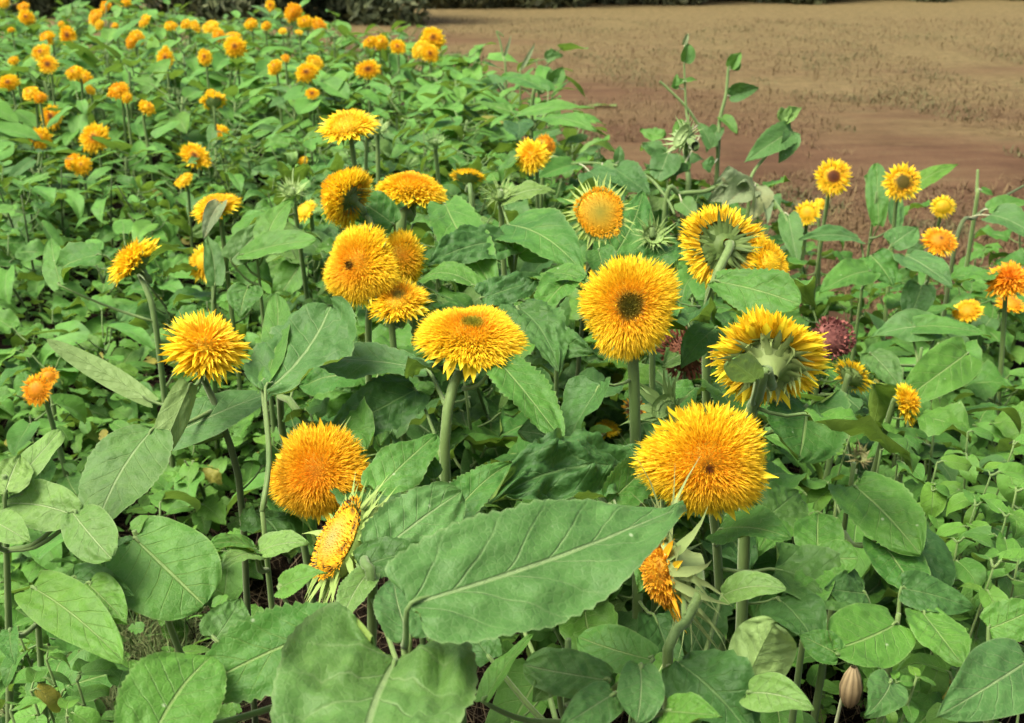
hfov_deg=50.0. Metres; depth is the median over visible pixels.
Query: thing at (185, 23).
sunflower
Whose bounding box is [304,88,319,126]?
sunflower
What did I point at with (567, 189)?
leafy plant
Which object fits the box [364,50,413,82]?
leafy plant
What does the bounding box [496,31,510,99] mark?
withered stalk
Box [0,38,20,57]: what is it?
leafy plant
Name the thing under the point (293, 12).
sunflower
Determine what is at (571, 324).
leafy plant
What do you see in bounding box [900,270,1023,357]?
leafy plant
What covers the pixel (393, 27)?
leafy plant
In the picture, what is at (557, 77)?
leafy plant
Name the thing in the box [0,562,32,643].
plant
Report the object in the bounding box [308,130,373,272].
sunflower
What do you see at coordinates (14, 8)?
bush
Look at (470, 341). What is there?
sunflower
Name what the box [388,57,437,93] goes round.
leafy plant
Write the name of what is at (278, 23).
leafy plant
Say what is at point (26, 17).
sunflower
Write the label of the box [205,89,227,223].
sunflower
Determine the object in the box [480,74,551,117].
leafy plant
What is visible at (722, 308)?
leafy plant
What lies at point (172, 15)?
leafy plant
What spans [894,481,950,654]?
weed
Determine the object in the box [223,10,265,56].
leafy plant
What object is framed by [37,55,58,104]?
sunflower
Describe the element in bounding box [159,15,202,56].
leafy plant
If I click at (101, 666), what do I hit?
weed
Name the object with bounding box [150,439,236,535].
plant
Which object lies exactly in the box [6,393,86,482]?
plant
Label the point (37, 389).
sunflower
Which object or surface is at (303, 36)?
leafy plant
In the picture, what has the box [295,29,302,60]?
sunflower
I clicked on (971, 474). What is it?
weed
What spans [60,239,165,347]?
plant
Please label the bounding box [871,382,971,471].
sunflower
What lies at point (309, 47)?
leafy plant
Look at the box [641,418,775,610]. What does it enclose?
leafy plant
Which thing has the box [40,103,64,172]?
sunflower
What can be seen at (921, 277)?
leafy plant
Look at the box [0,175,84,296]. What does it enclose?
plant
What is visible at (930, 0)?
bush
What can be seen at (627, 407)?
sunflower
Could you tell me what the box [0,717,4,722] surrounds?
plant
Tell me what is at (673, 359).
leafy plant
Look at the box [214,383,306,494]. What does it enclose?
plant
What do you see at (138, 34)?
sunflower
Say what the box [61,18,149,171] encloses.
leafy plant
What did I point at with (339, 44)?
leafy plant
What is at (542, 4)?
bush
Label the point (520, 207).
leafy plant
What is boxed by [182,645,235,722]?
plant
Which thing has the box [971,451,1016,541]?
leafy plant
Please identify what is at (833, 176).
sunflower
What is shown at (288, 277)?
leafy plant
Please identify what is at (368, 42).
sunflower
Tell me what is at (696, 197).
leafy plant
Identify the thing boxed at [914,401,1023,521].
leafy plant
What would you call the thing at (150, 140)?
leafy plant
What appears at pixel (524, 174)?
leafy plant
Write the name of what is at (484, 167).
leafy plant
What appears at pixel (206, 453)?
plant
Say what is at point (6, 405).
plant
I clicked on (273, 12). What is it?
leafy plant
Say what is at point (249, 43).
leafy plant
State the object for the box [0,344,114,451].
plant
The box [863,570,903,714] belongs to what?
leafy plant
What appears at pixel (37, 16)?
leafy plant
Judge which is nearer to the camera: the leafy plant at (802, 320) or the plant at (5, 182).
the leafy plant at (802, 320)
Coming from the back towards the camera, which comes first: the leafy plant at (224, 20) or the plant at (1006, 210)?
the leafy plant at (224, 20)
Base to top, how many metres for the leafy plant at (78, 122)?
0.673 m
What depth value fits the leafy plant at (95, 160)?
4.95 m
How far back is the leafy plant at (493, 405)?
2.31 m
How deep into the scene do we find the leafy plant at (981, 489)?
2.07 m
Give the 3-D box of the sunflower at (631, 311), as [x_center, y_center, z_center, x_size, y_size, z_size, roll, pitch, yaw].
[0.186,0.274,1.623,0.247,0.901,0.327,8,22,19]
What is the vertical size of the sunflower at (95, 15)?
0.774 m
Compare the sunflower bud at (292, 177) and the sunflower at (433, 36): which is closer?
the sunflower bud at (292, 177)
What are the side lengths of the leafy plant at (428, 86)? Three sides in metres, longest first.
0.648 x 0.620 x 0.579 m
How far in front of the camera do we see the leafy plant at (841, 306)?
3.35 m
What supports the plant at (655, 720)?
on the bed soil
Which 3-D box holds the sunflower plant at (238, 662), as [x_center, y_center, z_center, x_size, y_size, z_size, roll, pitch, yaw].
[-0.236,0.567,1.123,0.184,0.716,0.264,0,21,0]
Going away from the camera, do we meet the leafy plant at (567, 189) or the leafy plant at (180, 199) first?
the leafy plant at (567, 189)
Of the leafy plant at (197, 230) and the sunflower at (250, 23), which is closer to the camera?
the leafy plant at (197, 230)
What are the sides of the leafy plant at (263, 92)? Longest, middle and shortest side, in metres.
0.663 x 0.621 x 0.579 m
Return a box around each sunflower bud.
[231,161,312,398]
[368,117,405,208]
[389,129,457,291]
[478,176,519,399]
[616,365,707,615]
[629,213,681,412]
[662,109,700,221]
[825,439,919,515]
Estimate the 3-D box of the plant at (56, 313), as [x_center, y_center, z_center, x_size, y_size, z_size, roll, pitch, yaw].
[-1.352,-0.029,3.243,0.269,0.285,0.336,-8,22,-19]
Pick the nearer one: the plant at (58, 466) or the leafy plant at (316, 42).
the plant at (58, 466)
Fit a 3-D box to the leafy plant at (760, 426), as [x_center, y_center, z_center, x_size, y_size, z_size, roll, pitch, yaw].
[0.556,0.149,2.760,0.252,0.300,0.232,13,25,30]
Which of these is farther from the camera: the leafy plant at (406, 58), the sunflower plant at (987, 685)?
the leafy plant at (406, 58)
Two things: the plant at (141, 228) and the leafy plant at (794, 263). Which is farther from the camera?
the plant at (141, 228)
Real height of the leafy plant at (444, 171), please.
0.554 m
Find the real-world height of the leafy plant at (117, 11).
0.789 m
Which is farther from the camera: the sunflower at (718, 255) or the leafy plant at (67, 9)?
the leafy plant at (67, 9)
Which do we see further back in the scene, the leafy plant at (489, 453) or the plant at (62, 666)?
the leafy plant at (489, 453)
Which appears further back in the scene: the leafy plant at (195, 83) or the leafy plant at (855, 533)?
the leafy plant at (195, 83)
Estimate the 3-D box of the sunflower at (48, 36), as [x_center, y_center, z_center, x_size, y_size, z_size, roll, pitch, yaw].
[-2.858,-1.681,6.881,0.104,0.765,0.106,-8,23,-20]
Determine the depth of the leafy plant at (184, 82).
5.33 m
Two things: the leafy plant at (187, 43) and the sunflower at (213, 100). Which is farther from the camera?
the leafy plant at (187, 43)
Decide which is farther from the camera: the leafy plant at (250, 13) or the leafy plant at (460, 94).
the leafy plant at (250, 13)
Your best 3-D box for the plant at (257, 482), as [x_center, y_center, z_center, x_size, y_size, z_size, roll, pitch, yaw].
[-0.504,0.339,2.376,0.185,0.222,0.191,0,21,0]
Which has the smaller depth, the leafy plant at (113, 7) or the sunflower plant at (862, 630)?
the sunflower plant at (862, 630)
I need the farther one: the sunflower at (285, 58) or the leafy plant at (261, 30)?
the leafy plant at (261, 30)
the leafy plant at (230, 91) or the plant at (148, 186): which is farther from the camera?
the leafy plant at (230, 91)
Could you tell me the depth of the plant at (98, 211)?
3.81 m
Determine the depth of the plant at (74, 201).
4.06 m
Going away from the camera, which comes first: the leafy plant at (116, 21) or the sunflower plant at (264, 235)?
the sunflower plant at (264, 235)
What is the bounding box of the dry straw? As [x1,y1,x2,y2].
[1,342,1023,722]
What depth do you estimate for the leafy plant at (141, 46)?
8.13 m
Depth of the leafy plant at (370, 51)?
6.55 m
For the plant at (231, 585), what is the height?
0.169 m
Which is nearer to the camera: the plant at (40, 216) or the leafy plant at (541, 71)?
the plant at (40, 216)
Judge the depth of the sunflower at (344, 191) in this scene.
2.01 m
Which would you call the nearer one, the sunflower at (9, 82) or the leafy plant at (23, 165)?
the leafy plant at (23, 165)
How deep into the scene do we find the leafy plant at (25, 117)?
5.34 m
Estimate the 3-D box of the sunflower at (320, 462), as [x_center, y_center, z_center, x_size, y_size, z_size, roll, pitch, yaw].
[-0.347,0.332,1.708,0.411,0.732,0.566,0,21,0]
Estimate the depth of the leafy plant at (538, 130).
4.55 m
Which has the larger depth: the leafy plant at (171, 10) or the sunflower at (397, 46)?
the leafy plant at (171, 10)
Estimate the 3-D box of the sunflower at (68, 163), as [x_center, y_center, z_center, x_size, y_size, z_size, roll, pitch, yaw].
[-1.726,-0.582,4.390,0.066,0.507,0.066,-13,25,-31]
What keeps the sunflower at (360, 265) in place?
on the bed soil
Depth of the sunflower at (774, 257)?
1.74 m
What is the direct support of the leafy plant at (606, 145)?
on the bed soil
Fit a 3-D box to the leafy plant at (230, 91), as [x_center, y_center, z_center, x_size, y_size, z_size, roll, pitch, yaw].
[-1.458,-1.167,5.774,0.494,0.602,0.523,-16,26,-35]
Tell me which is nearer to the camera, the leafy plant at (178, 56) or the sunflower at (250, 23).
the leafy plant at (178, 56)
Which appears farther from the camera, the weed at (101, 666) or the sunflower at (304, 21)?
the sunflower at (304, 21)
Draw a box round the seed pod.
[834,665,862,722]
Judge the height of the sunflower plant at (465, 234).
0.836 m
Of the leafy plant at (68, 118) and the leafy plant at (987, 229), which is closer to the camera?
the leafy plant at (987, 229)
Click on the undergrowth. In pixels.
(242, 428)
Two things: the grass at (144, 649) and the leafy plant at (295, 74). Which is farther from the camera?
the leafy plant at (295, 74)
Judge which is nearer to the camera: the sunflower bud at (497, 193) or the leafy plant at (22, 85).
the sunflower bud at (497, 193)
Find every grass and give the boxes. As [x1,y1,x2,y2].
[0,535,250,722]
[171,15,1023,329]
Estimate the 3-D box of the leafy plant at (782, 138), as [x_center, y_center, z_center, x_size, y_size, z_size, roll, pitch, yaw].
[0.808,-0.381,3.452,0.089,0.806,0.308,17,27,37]
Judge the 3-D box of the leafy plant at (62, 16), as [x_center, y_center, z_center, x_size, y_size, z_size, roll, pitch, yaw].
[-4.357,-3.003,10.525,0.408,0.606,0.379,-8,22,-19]
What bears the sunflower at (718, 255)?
on the bed soil
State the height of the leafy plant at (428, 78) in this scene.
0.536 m
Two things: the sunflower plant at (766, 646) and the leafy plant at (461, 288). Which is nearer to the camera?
the sunflower plant at (766, 646)
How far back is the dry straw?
2.13 m
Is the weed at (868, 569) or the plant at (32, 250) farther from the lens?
the plant at (32, 250)
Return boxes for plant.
[0,0,19,32]
[0,10,37,46]
[0,18,22,75]
[0,18,44,110]
[0,18,60,52]
[0,22,47,77]
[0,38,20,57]
[0,51,26,123]
[0,55,80,107]
[0,57,12,100]
[0,59,100,184]
[0,88,58,196]
[0,97,29,168]
[0,99,54,158]
[0,121,44,246]
[0,138,89,209]
[0,149,90,238]
[0,160,70,301]
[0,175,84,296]
[0,179,87,328]
[0,229,56,345]
[0,245,19,318]
[0,298,17,371]
[0,308,112,439]
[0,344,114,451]
[0,384,14,452]
[0,429,117,722]
[0,441,25,461]
[0,528,78,590]
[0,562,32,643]
[0,563,133,722]
[0,621,82,716]
[0,629,96,722]
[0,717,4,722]
[1,12,38,34]
[6,30,58,76]
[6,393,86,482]
[9,10,45,26]
[9,49,84,172]
[11,38,82,149]
[11,295,100,402]
[13,168,110,245]
[15,40,100,157]
[17,24,60,54]
[17,167,102,280]
[25,73,73,155]
[25,649,128,722]
[27,121,71,168]
[29,533,127,608]
[35,12,82,49]
[37,124,117,191]
[38,295,157,424]
[42,15,70,50]
[43,80,119,220]
[47,61,94,149]
[50,0,102,44]
[51,1,99,34]
[52,0,87,42]
[52,452,86,482]
[53,0,101,47]
[54,151,122,201]
[55,30,95,66]
[55,82,169,169]
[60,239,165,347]
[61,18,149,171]
[63,7,97,41]
[67,174,156,297]
[72,34,188,193]
[76,35,166,90]
[78,0,126,58]
[82,136,177,221]
[83,37,132,85]
[84,86,141,182]
[86,15,138,73]
[94,45,155,115]
[97,16,130,62]
[97,176,184,282]
[98,219,170,324]
[100,181,189,242]
[101,17,170,59]
[101,515,221,652]
[102,37,177,163]
[102,121,183,204]
[103,31,153,60]
[104,0,147,31]
[106,81,179,164]
[107,199,191,329]
[110,0,143,22]
[110,11,164,48]
[110,35,146,95]
[112,0,159,44]
[112,33,154,61]
[113,564,328,722]
[117,254,208,381]
[121,36,182,131]
[124,54,182,160]
[127,68,231,223]
[128,8,164,27]
[134,41,182,59]
[135,489,223,646]
[136,161,219,253]
[137,34,232,111]
[137,68,216,187]
[140,9,185,64]
[141,45,192,108]
[141,292,258,391]
[147,15,168,33]
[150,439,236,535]
[153,75,222,190]
[157,0,191,52]
[158,23,217,106]
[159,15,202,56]
[163,2,194,41]
[169,136,251,205]
[170,14,202,55]
[172,31,203,64]
[174,438,223,462]
[175,376,246,484]
[180,105,277,202]
[180,133,268,278]
[182,123,261,234]
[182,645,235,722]
[186,15,206,32]
[186,111,257,164]
[190,51,254,141]
[190,278,261,326]
[193,93,253,142]
[193,323,250,397]
[195,150,272,262]
[197,85,276,160]
[200,239,270,333]
[202,32,266,84]
[204,142,259,218]
[208,530,270,608]
[211,25,270,70]
[211,293,356,608]
[212,39,262,134]
[212,130,286,205]
[214,235,296,326]
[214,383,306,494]
[217,14,245,35]
[218,18,251,33]
[221,197,316,451]
[222,8,266,57]
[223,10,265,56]
[225,71,274,148]
[226,472,316,563]
[232,57,297,132]
[234,347,297,432]
[235,75,332,158]
[236,55,294,178]
[238,12,269,48]
[239,18,279,50]
[243,24,269,57]
[243,171,283,292]
[245,138,317,203]
[251,133,331,209]
[252,6,298,46]
[252,83,342,202]
[254,17,314,64]
[255,207,364,341]
[257,71,296,118]
[257,113,365,194]
[259,0,313,57]
[259,46,366,136]
[262,57,303,105]
[265,70,366,149]
[267,211,359,310]
[268,51,310,94]
[269,26,309,58]
[270,498,686,722]
[274,44,361,114]
[278,126,361,195]
[279,39,343,86]
[279,48,316,95]
[283,64,391,150]
[283,222,405,341]
[284,24,330,44]
[285,178,359,303]
[288,54,360,105]
[291,200,325,302]
[294,20,355,64]
[295,32,342,59]
[297,35,354,67]
[298,199,358,297]
[298,309,452,481]
[299,367,465,520]
[301,9,366,71]
[301,130,368,187]
[302,152,389,273]
[307,284,440,419]
[320,121,397,206]
[322,224,426,329]
[326,34,364,65]
[337,46,391,111]
[338,49,392,76]
[341,24,419,103]
[343,62,432,126]
[343,75,409,151]
[345,118,404,162]
[346,35,378,60]
[348,21,415,110]
[348,132,415,189]
[350,256,447,397]
[362,75,431,127]
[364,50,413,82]
[365,82,435,173]
[367,93,435,173]
[380,125,476,195]
[381,40,415,81]
[382,25,426,71]
[384,143,445,207]
[386,338,562,655]
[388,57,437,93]
[393,200,428,214]
[395,106,435,166]
[400,45,446,112]
[400,114,509,181]
[404,70,493,151]
[409,104,522,181]
[410,214,518,394]
[413,289,561,516]
[415,48,455,76]
[415,63,482,89]
[416,68,503,170]
[416,167,451,220]
[418,261,594,397]
[419,203,504,275]
[420,54,461,89]
[420,82,518,198]
[420,140,522,266]
[420,242,519,307]
[422,79,487,123]
[422,231,453,290]
[423,42,518,111]
[427,70,496,128]
[427,180,583,417]
[428,54,510,109]
[432,142,518,210]
[436,367,553,420]
[440,62,484,85]
[448,161,529,214]
[450,101,522,157]
[450,367,627,644]
[464,286,602,426]
[467,72,596,207]
[469,624,721,722]
[474,198,532,270]
[475,126,524,192]
[475,159,548,224]
[476,95,586,189]
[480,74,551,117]
[484,419,668,722]
[485,43,587,130]
[485,268,613,390]
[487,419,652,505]
[501,167,577,256]
[504,97,605,179]
[504,696,557,722]
[508,221,586,337]
[520,232,616,363]
[530,127,606,185]
[545,133,609,215]
[549,191,628,290]
[553,152,603,207]
[553,177,632,372]
[559,244,640,394]
[559,300,701,438]
[574,139,676,199]
[575,319,670,438]
[579,173,674,289]
[610,274,727,440]
[620,438,806,650]
[623,706,701,722]
[624,127,709,246]
[626,169,712,240]
[626,379,781,609]
[640,232,725,355]
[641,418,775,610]
[647,182,701,324]
[663,176,738,245]
[673,248,737,384]
[689,257,815,399]
[693,295,804,429]
[727,542,836,647]
[728,616,814,711]
[733,175,807,314]
[748,463,929,722]
[755,481,857,722]
[756,392,824,479]
[756,422,764,439]
[760,647,828,722]
[763,354,845,466]
[773,291,874,387]
[780,229,843,315]
[784,368,868,477]
[784,402,934,542]
[799,224,952,361]
[799,570,973,722]
[803,291,873,356]
[810,311,885,400]
[811,462,956,722]
[828,346,912,427]
[834,367,968,496]
[843,402,1021,532]
[850,283,906,381]
[860,163,957,315]
[860,308,990,481]
[861,334,968,426]
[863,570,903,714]
[865,270,966,346]
[870,340,1013,473]
[891,334,975,412]
[891,650,971,722]
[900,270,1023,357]
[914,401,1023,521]
[936,597,1023,722]
[948,368,1023,475]
[950,224,1023,320]
[951,241,1023,343]
[961,294,1023,406]
[965,485,1023,574]
[965,507,1023,646]
[970,269,1023,346]
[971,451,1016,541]
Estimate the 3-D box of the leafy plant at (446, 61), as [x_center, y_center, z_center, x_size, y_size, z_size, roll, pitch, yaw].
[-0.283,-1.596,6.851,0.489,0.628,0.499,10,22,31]
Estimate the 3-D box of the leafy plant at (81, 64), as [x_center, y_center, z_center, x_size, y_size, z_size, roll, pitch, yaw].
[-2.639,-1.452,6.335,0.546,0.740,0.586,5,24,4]
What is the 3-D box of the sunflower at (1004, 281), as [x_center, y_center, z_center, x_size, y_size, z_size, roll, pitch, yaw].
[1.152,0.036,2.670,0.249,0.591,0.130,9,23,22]
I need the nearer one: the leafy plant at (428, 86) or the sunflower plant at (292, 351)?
the sunflower plant at (292, 351)
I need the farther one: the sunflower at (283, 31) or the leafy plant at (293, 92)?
the sunflower at (283, 31)
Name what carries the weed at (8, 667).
on the bed soil
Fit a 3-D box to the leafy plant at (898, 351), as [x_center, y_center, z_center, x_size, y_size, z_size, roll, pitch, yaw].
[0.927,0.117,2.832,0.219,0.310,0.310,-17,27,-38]
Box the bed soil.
[0,55,1023,722]
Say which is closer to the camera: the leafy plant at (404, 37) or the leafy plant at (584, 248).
the leafy plant at (584, 248)
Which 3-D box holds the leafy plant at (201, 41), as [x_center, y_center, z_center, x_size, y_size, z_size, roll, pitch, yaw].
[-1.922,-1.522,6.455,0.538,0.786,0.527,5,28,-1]
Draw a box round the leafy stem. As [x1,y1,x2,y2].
[705,52,758,183]
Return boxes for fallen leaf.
[587,103,616,105]
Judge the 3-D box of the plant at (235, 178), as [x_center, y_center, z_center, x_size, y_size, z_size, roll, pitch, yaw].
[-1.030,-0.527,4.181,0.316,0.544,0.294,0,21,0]
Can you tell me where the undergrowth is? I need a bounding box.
[0,34,1023,722]
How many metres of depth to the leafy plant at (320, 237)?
2.64 m
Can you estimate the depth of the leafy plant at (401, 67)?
6.17 m
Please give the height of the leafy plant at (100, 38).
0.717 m
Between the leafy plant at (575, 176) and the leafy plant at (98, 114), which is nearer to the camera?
the leafy plant at (575, 176)
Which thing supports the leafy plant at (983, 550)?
on the bed soil
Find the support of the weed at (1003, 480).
on the bed soil
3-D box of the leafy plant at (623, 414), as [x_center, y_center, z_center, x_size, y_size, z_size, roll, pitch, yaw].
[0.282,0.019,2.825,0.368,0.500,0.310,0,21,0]
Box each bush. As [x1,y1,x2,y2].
[0,0,43,18]
[13,0,121,17]
[119,0,284,24]
[201,0,342,24]
[321,0,433,25]
[397,0,535,8]
[517,0,591,8]
[586,0,707,5]
[726,0,827,4]
[907,0,951,1]
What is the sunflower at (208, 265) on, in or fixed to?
on the bed soil
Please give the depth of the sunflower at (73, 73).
5.02 m
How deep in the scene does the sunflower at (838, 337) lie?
2.16 m
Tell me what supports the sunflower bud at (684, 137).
on the bed soil
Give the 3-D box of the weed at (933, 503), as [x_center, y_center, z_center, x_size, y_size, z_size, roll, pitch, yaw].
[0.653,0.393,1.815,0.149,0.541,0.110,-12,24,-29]
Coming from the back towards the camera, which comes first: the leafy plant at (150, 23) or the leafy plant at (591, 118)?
the leafy plant at (150, 23)
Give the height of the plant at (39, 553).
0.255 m
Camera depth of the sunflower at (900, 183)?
2.97 m
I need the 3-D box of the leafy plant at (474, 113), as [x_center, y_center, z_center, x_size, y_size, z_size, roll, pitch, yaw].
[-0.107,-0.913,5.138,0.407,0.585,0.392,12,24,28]
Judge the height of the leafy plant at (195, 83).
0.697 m
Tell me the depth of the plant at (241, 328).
3.01 m
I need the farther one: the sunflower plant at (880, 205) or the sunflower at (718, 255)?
the sunflower plant at (880, 205)
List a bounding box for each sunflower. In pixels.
[0,0,10,39]
[0,74,24,149]
[0,350,99,495]
[0,373,81,497]
[7,27,17,64]
[8,56,23,109]
[17,1,29,10]
[17,10,35,35]
[22,86,45,200]
[28,126,54,211]
[31,43,56,137]
[33,91,52,184]
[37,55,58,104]
[39,30,70,148]
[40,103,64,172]
[42,237,200,513]
[47,310,316,722]
[58,20,65,47]
[59,25,77,59]
[64,65,95,220]
[65,153,90,271]
[70,155,98,277]
[76,70,98,158]
[78,121,111,224]
[78,376,400,602]
[85,85,114,217]
[89,9,106,92]
[94,20,106,67]
[100,1,111,27]
[106,81,135,220]
[111,22,119,48]
[120,0,132,30]
[121,92,139,210]
[126,34,139,74]
[128,29,145,50]
[138,14,150,32]
[138,99,156,201]
[147,235,272,458]
[156,45,179,190]
[164,21,178,52]
[166,192,291,441]
[173,172,197,285]
[177,141,214,193]
[180,19,195,115]
[190,20,205,113]
[197,48,212,118]
[199,90,227,182]
[202,20,218,47]
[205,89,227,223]
[211,27,225,84]
[217,124,232,217]
[223,35,247,122]
[225,32,241,39]
[244,17,258,70]
[261,21,270,55]
[265,0,275,43]
[267,59,283,132]
[278,27,286,53]
[281,54,290,117]
[284,2,302,52]
[294,61,319,152]
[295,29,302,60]
[296,15,311,43]
[297,156,307,178]
[297,199,317,290]
[303,433,511,644]
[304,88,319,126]
[305,55,324,184]
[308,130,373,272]
[310,17,326,53]
[315,108,409,253]
[319,303,564,722]
[320,165,387,326]
[321,222,419,631]
[351,170,461,380]
[354,59,380,161]
[362,36,375,106]
[363,276,432,644]
[372,228,474,379]
[373,34,388,109]
[388,39,406,115]
[411,40,428,118]
[419,43,439,112]
[420,26,445,81]
[434,168,518,248]
[498,137,558,273]
[537,133,564,207]
[560,253,718,720]
[562,173,652,375]
[579,263,595,336]
[614,427,785,722]
[615,399,858,690]
[620,396,646,417]
[655,326,760,439]
[669,203,800,563]
[706,304,920,629]
[724,235,817,314]
[771,199,820,280]
[771,357,904,514]
[775,198,826,285]
[790,158,852,332]
[799,316,875,474]
[869,227,957,379]
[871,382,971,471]
[872,162,930,381]
[890,194,956,287]
[927,299,1015,364]
[944,259,1023,478]
[988,295,1023,355]
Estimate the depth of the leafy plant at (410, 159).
4.15 m
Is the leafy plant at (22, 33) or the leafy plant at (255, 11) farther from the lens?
the leafy plant at (255, 11)
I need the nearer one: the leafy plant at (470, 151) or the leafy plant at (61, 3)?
the leafy plant at (470, 151)
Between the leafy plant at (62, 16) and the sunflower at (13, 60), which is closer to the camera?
the sunflower at (13, 60)
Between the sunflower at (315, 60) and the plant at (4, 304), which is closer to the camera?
the plant at (4, 304)
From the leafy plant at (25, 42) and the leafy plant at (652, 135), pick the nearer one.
the leafy plant at (652, 135)
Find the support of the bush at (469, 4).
on the ground at (886, 138)
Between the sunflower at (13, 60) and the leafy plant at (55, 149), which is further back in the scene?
the sunflower at (13, 60)
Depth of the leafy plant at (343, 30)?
7.61 m
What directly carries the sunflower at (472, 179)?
on the bed soil
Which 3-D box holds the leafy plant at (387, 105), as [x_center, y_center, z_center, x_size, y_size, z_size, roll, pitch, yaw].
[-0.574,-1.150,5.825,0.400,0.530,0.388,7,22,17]
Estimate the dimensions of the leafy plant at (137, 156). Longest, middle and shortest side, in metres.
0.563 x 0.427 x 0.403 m
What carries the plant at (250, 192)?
on the bed soil
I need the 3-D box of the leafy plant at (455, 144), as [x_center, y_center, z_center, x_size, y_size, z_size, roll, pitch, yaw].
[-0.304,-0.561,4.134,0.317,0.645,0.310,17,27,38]
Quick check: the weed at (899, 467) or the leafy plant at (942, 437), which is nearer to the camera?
the weed at (899, 467)
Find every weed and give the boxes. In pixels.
[0,617,72,722]
[5,696,41,722]
[8,644,109,714]
[9,666,61,722]
[51,658,117,722]
[58,697,101,722]
[101,667,128,722]
[806,435,849,687]
[834,449,900,659]
[860,435,924,700]
[864,672,913,722]
[869,454,971,641]
[892,489,1005,699]
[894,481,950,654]
[898,532,994,721]
[899,548,1023,722]
[899,665,935,722]
[940,427,994,586]
[942,497,1023,722]
[946,462,1023,586]
[948,548,1023,722]
[952,483,1023,638]
[954,434,1023,637]
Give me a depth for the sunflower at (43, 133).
4.80 m
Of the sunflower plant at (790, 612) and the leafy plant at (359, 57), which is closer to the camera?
the sunflower plant at (790, 612)
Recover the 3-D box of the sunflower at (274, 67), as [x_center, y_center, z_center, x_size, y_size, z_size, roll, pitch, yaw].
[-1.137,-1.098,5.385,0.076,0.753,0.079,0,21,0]
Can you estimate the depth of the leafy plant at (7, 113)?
4.68 m
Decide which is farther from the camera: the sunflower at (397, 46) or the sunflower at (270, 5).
the sunflower at (270, 5)
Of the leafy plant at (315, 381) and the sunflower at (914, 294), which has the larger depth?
the sunflower at (914, 294)
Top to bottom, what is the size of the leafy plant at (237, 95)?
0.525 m
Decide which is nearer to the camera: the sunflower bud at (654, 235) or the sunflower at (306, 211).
the sunflower bud at (654, 235)
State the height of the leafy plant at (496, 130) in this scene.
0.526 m
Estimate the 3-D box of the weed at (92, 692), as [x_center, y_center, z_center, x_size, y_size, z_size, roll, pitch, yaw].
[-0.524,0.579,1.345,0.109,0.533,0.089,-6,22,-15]
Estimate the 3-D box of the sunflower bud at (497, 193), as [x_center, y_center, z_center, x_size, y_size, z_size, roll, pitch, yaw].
[-0.049,0.018,2.362,0.142,0.846,0.228,0,21,0]
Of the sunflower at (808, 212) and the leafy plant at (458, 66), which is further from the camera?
the leafy plant at (458, 66)
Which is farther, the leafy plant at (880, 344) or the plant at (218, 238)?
the plant at (218, 238)
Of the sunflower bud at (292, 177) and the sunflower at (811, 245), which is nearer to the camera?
the sunflower bud at (292, 177)
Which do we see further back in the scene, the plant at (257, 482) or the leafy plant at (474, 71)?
the leafy plant at (474, 71)
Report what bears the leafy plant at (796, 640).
on the bed soil
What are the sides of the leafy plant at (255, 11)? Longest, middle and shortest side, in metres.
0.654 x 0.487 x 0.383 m
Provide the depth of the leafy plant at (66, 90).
5.98 m
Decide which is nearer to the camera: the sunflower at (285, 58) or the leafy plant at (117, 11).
the sunflower at (285, 58)
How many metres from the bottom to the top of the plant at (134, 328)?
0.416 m
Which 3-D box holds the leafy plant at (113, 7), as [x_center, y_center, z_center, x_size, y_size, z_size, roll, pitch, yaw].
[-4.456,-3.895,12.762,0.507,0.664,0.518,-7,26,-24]
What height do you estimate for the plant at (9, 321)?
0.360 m
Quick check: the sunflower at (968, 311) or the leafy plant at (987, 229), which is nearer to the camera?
the sunflower at (968, 311)
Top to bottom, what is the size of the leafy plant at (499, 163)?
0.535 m
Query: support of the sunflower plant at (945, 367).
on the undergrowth
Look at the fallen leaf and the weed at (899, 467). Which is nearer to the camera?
the weed at (899, 467)
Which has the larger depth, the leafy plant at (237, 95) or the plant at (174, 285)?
the leafy plant at (237, 95)
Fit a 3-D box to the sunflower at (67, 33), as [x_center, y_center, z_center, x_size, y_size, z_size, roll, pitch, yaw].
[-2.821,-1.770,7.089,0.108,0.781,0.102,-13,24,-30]
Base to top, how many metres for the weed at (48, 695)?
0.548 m
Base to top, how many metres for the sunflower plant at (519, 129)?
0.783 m
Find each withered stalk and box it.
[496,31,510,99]
[519,43,562,144]
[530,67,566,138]
[533,145,675,214]
[649,81,719,202]
[660,166,802,259]
[671,33,695,161]
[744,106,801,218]
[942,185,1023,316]
[961,169,992,301]
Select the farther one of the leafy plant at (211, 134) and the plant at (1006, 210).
the leafy plant at (211, 134)
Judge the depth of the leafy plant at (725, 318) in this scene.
2.60 m
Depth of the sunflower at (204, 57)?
5.71 m
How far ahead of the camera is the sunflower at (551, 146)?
3.79 m
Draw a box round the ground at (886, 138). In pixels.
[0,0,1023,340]
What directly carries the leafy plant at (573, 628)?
on the bed soil
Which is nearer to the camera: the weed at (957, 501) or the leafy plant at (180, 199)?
the weed at (957, 501)
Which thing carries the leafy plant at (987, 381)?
on the bed soil
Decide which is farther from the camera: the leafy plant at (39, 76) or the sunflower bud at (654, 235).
the leafy plant at (39, 76)
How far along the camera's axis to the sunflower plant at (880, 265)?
2.62 m
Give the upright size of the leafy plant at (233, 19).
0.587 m
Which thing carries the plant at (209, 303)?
on the bed soil
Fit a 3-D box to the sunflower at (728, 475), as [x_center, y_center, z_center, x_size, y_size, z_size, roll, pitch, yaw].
[0.285,0.397,1.415,0.312,0.822,0.249,0,21,0]
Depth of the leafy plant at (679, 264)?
3.08 m
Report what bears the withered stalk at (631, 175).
on the bed soil
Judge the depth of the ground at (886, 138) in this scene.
10.88 m

